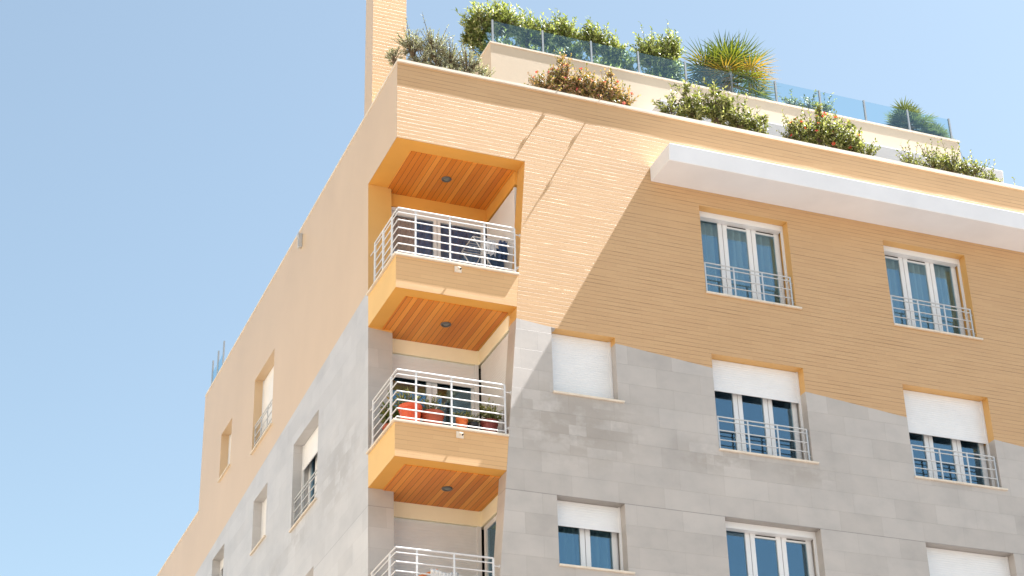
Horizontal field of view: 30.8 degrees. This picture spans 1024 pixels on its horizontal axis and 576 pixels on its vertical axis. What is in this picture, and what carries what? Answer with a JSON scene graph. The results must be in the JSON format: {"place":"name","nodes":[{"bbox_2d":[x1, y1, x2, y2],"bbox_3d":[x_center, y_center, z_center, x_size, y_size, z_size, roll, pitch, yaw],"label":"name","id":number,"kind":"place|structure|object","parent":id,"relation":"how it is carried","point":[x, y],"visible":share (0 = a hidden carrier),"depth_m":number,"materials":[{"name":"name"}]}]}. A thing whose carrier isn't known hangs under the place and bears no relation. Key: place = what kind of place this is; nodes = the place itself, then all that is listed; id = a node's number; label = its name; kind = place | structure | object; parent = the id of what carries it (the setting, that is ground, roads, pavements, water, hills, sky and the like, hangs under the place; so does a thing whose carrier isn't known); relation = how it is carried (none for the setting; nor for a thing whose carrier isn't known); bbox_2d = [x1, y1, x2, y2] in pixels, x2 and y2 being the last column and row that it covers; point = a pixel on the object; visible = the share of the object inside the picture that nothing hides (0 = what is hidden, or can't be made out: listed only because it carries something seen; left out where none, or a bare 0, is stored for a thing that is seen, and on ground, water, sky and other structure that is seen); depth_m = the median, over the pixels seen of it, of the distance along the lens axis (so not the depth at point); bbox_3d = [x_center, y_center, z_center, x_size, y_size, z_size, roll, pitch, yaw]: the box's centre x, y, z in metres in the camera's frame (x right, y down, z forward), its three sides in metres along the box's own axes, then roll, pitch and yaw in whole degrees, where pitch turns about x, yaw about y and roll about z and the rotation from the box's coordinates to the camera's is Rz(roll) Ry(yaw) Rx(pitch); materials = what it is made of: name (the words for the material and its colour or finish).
{"place":"outdoors","nodes":[
{"label":"outdoors","id":0,"kind":"place"},
{"bbox_2d":[430,569,457,575],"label":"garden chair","id":1,"kind":"object","parent":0,"point":[435,571],"visible":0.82,"depth_m":28.69,"materials":[{"name":"white plastic"}]},
{"bbox_2d":[0,0,1023,575],"label":"sky","id":2,"kind":"structure","parent":0,"point":[161,161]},
{"label":"ground","id":3,"kind":"structure","parent":0,"visible":0},
{"bbox_2d":[157,0,1023,575],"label":"apartment building","id":4,"kind":"structure","parent":3,"relation":"on","point":[667,344],"depth_m":32.51,"materials":[{"name":"stone"}]},
{"bbox_2d":[211,341,224,383],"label":"glass railing","id":5,"kind":"object","parent":4,"relation":"on","point":[218,362],"visible":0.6,"depth_m":43.88,"materials":[{"name":"blue"}]},
{"bbox_2d":[220,558,223,575],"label":"window","id":6,"kind":"structure","parent":4,"relation":"in","point":[221,562],"depth_m":40.32,"materials":[{"name":"white plastic"}]},
{"bbox_2d":[217,435,230,482],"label":"window","id":7,"kind":"structure","parent":4,"relation":"in","point":[229,449],"depth_m":41.33,"materials":[{"name":"white plastic"}]},
{"bbox_2d":[249,498,266,555],"bbox_3d":[-4.827,4.591,36.848,0.427,1.152,1.114,9,-30,-19],"label":"window","id":8,"kind":"structure","parent":4,"relation":"in","point":[263,520],"depth_m":37.21,"materials":[{"name":"white plastic"}]},
{"bbox_2d":[250,366,273,454],"bbox_3d":[-4.935,2.360,38.190,0.427,1.707,1.624,9,-30,-19],"label":"window","id":9,"kind":"structure","parent":4,"relation":"in","point":[267,396],"depth_m":38.50,"materials":[{"name":"white plastic"}]},
{"bbox_2d":[289,427,317,532],"bbox_3d":[-3.616,3.373,34.020,0.427,1.762,1.724,9,-30,-19],"label":"window","id":10,"kind":"structure","parent":4,"relation":"in","point":[310,449],"depth_m":34.43,"materials":[{"name":"white plastic"}]},
{"bbox_2d":[378,390,399,430],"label":"plant","id":11,"kind":"object","parent":4,"relation":"on","point":[387,415],"visible":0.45,"depth_m":30.19,"materials":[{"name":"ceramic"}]},
{"bbox_2d":[393,385,412,413],"bbox_3d":[-1.735,2.186,30.594,0.564,1.390,0.551,9,-30,-19],"label":"flower pot","id":12,"kind":"object","parent":4,"relation":"on","point":[398,397],"visible":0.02,"depth_m":30.73,"materials":[{"name":"green plastic"}]},
{"bbox_2d":[395,387,426,421],"bbox_3d":[-1.612,1.989,29.666,0.524,0.844,0.467,9,-30,-19],"label":"flower pot","id":13,"kind":"object","parent":4,"relation":"on","point":[407,405],"visible":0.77,"depth_m":29.55,"materials":[{"name":"orange ceramic"}]},
{"bbox_2d":[421,393,444,424],"bbox_3d":[-1.292,2.034,29.784,0.472,0.863,0.425,3,-29,-8],"label":"flower pot","id":14,"kind":"object","parent":4,"relation":"on","point":[432,417],"visible":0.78,"depth_m":29.67,"materials":[{"name":"ceramic"}]},
{"bbox_2d":[384,12,495,76],"bbox_3d":[-1.291,-4.138,33.410,2.188,1.586,0.580,9,-30,-19],"label":"shrub","id":15,"kind":"object","parent":4,"relation":"on","point":[413,46],"visible":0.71,"depth_m":33.36,"materials":[{"name":"green plant"}]},
{"bbox_2d":[453,410,471,427],"bbox_3d":[-0.813,2.216,29.892,0.303,0.623,0.317,18,-34,-32],"label":"flower pot","id":16,"kind":"object","parent":4,"relation":"on","point":[462,421],"visible":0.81,"depth_m":29.88,"materials":[{"name":"orange ceramic"}]},
{"bbox_2d":[467,410,479,429],"bbox_3d":[-0.645,2.247,30.017,0.290,0.681,0.319,-12,-30,19],"label":"flower pot","id":17,"kind":"object","parent":4,"relation":"on","point":[472,422],"visible":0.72,"depth_m":30.00,"materials":[{"name":"black plastic"}]},
{"bbox_2d":[461,236,509,267],"bbox_3d":[-0.445,-0.234,32.145,0.901,1.101,0.582,9,-30,-19],"label":"drying rack","id":18,"kind":"object","parent":4,"relation":"on","point":[462,251],"visible":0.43,"depth_m":32.20,"materials":[{"name":"white metal"}]},
{"bbox_2d":[486,240,496,256],"bbox_3d":[-0.356,-0.699,32.112,0.199,0.330,0.054,9,-30,-19],"label":"laundry","id":19,"kind":"object","parent":18,"relation":"hanging from","point":[492,247],"visible":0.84,"depth_m":32.11,"materials":[{"name":"fabric"}]},
{"bbox_2d":[487,248,503,269],"bbox_3d":[-0.288,-0.405,32.310,0.309,0.660,0.054,9,-30,-19],"label":"laundry","id":20,"kind":"object","parent":18,"relation":"hanging from","point":[497,263],"visible":0.34,"depth_m":32.34,"materials":[{"name":"fabric"}]},
{"bbox_2d":[498,240,507,260],"bbox_3d":[-0.152,-0.640,32.145,0.179,0.410,0.055,9,-30,-19],"label":"laundry","id":21,"kind":"object","parent":18,"relation":"hanging from","point":[502,249],"visible":0.82,"depth_m":32.15,"materials":[{"name":"fabric"}]},
{"bbox_2d":[478,397,502,431],"bbox_3d":[-0.363,2.190,30.154,0.402,0.897,0.410,-25,-37,37],"label":"flower pot","id":22,"kind":"object","parent":4,"relation":"on","point":[488,424],"visible":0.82,"depth_m":30.10,"materials":[{"name":"red plastic"}]},
{"bbox_2d":[456,0,547,58],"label":"hedge shrub","id":23,"kind":"object","parent":4,"relation":"on","point":[506,24],"visible":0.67,"depth_m":37.98,"materials":[{"name":"green plant"}]},
{"bbox_2d":[527,8,587,60],"bbox_3d":[0.873,-5.061,38.502,1.483,1.858,0.852,9,-30,-19],"label":"hedge shrub","id":24,"kind":"object","parent":4,"relation":"on","point":[561,35],"visible":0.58,"depth_m":38.44,"materials":[{"name":"green plant"}]},
{"bbox_2d":[524,48,640,105],"bbox_3d":[1.401,-3.813,34.120,2.300,1.564,1.053,9,-30,-19],"label":"flowering shrub","id":25,"kind":"object","parent":4,"relation":"on","point":[585,85],"visible":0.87,"depth_m":34.25,"materials":[{"name":"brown plant"}]},
{"bbox_2d":[551,333,624,402],"bbox_3d":[1.187,1.363,31.045,1.269,1.202,0.427,9,-30,-19],"label":"window","id":26,"kind":"structure","parent":4,"relation":"in","point":[582,367],"depth_m":31.07,"materials":[{"name":"white plastic"}]},
{"bbox_2d":[557,500,634,574],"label":"window","id":27,"kind":"structure","parent":4,"relation":"in","point":[587,533],"depth_m":29.78,"materials":[{"name":"white plastic"}]},
{"bbox_2d":[572,17,637,71],"bbox_3d":[1.987,-4.847,38.844,1.493,1.756,0.849,9,-30,-19],"label":"hedge shrub","id":28,"kind":"object","parent":4,"relation":"on","point":[614,53],"visible":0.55,"depth_m":38.77,"materials":[{"name":"green plant"}]},
{"bbox_2d":[629,21,687,81],"bbox_3d":[3.059,-4.803,39.350,1.375,2.109,0.935,9,-30,-19],"label":"hedge shrub","id":29,"kind":"object","parent":4,"relation":"on","point":[660,57],"visible":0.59,"depth_m":39.21,"materials":[{"name":"green plant"}]},
{"bbox_2d":[650,76,769,133],"bbox_3d":[3.779,-3.312,35.195,2.543,1.594,0.667,9,-30,-19],"label":"shrub","id":30,"kind":"object","parent":4,"relation":"on","point":[722,110],"visible":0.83,"depth_m":35.20,"materials":[{"name":"green plant"}]},
{"bbox_2d":[472,20,952,138],"bbox_3d":[4.018,-3.546,40.318,10.781,0.624,3.276,9,-30,-19],"label":"glass railing","id":31,"kind":"object","parent":4,"relation":"on","point":[685,73],"visible":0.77,"depth_m":38.93,"materials":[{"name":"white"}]},
{"bbox_2d":[677,29,780,100],"bbox_3d":[4.665,-4.462,39.963,2.508,2.295,2.492,-15,-31,23],"label":"fan palm","id":32,"kind":"object","parent":4,"relation":"on","point":[714,62],"visible":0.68,"depth_m":39.62,"materials":[{"name":"green plant"}]},
{"bbox_2d":[699,211,801,308],"bbox_3d":[4.169,-0.447,33.448,1.894,1.792,0.530,9,-30,-19],"label":"window","id":33,"kind":"structure","parent":4,"relation":"in","point":[742,257],"depth_m":33.65,"materials":[{"name":"white plastic"}]},
{"bbox_2d":[712,359,818,463],"bbox_3d":[4.258,2.146,31.989,1.894,1.809,0.427,9,-30,-19],"label":"window","id":34,"kind":"structure","parent":4,"relation":"in","point":[768,384],"depth_m":32.13,"materials":[{"name":"white plastic"}]},
{"bbox_2d":[725,521,819,575],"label":"window","id":35,"kind":"structure","parent":4,"relation":"in","point":[781,536],"depth_m":30.96,"materials":[{"name":"white plastic"}]},
{"bbox_2d":[778,89,836,112],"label":"shrub","id":36,"kind":"object","parent":4,"relation":"on","point":[825,108],"visible":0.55,"depth_m":40.31,"materials":[{"name":"green plant"}]},
{"bbox_2d":[776,103,880,155],"bbox_3d":[6.104,-2.890,36.007,2.215,1.516,0.637,9,-30,-19],"label":"flowering shrub","id":37,"kind":"object","parent":4,"relation":"on","point":[826,132],"visible":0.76,"depth_m":35.97,"materials":[{"name":"green plant"}]},
{"bbox_2d":[885,96,937,132],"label":"fan palm","id":38,"kind":"object","parent":4,"relation":"on","point":[898,117],"visible":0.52,"depth_m":40.98,"materials":[{"name":"green plant"}]},
{"bbox_2d":[883,245,982,340],"bbox_3d":[7.714,0.143,34.712,1.894,1.792,0.530,9,-30,-19],"label":"window","id":39,"kind":"structure","parent":4,"relation":"in","point":[923,287],"depth_m":34.92,"materials":[{"name":"white plastic"}]},
{"bbox_2d":[918,120,949,137],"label":"fan palm","id":40,"kind":"object","parent":4,"relation":"on","point":[941,131],"visible":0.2,"depth_m":41.13,"materials":[{"name":"green plant"}]},
{"bbox_2d":[896,138,1002,181],"bbox_3d":[8.683,-2.370,36.871,2.473,1.304,0.581,9,-30,-19],"label":"shrub","id":41,"kind":"object","parent":4,"relation":"on","point":[953,165],"visible":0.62,"depth_m":36.87,"materials":[{"name":"green plant"}]},
{"bbox_2d":[903,390,1007,490],"bbox_3d":[7.808,2.736,33.254,1.904,1.809,0.427,9,-30,-19],"label":"window","id":42,"kind":"structure","parent":4,"relation":"in","point":[928,415],"depth_m":33.39,"materials":[{"name":"white plastic"}]},
{"bbox_2d":[926,547,1009,575],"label":"window","id":43,"kind":"structure","parent":4,"relation":"in","point":[941,562],"depth_m":32.15,"materials":[{"name":"white plastic"}]}
]}

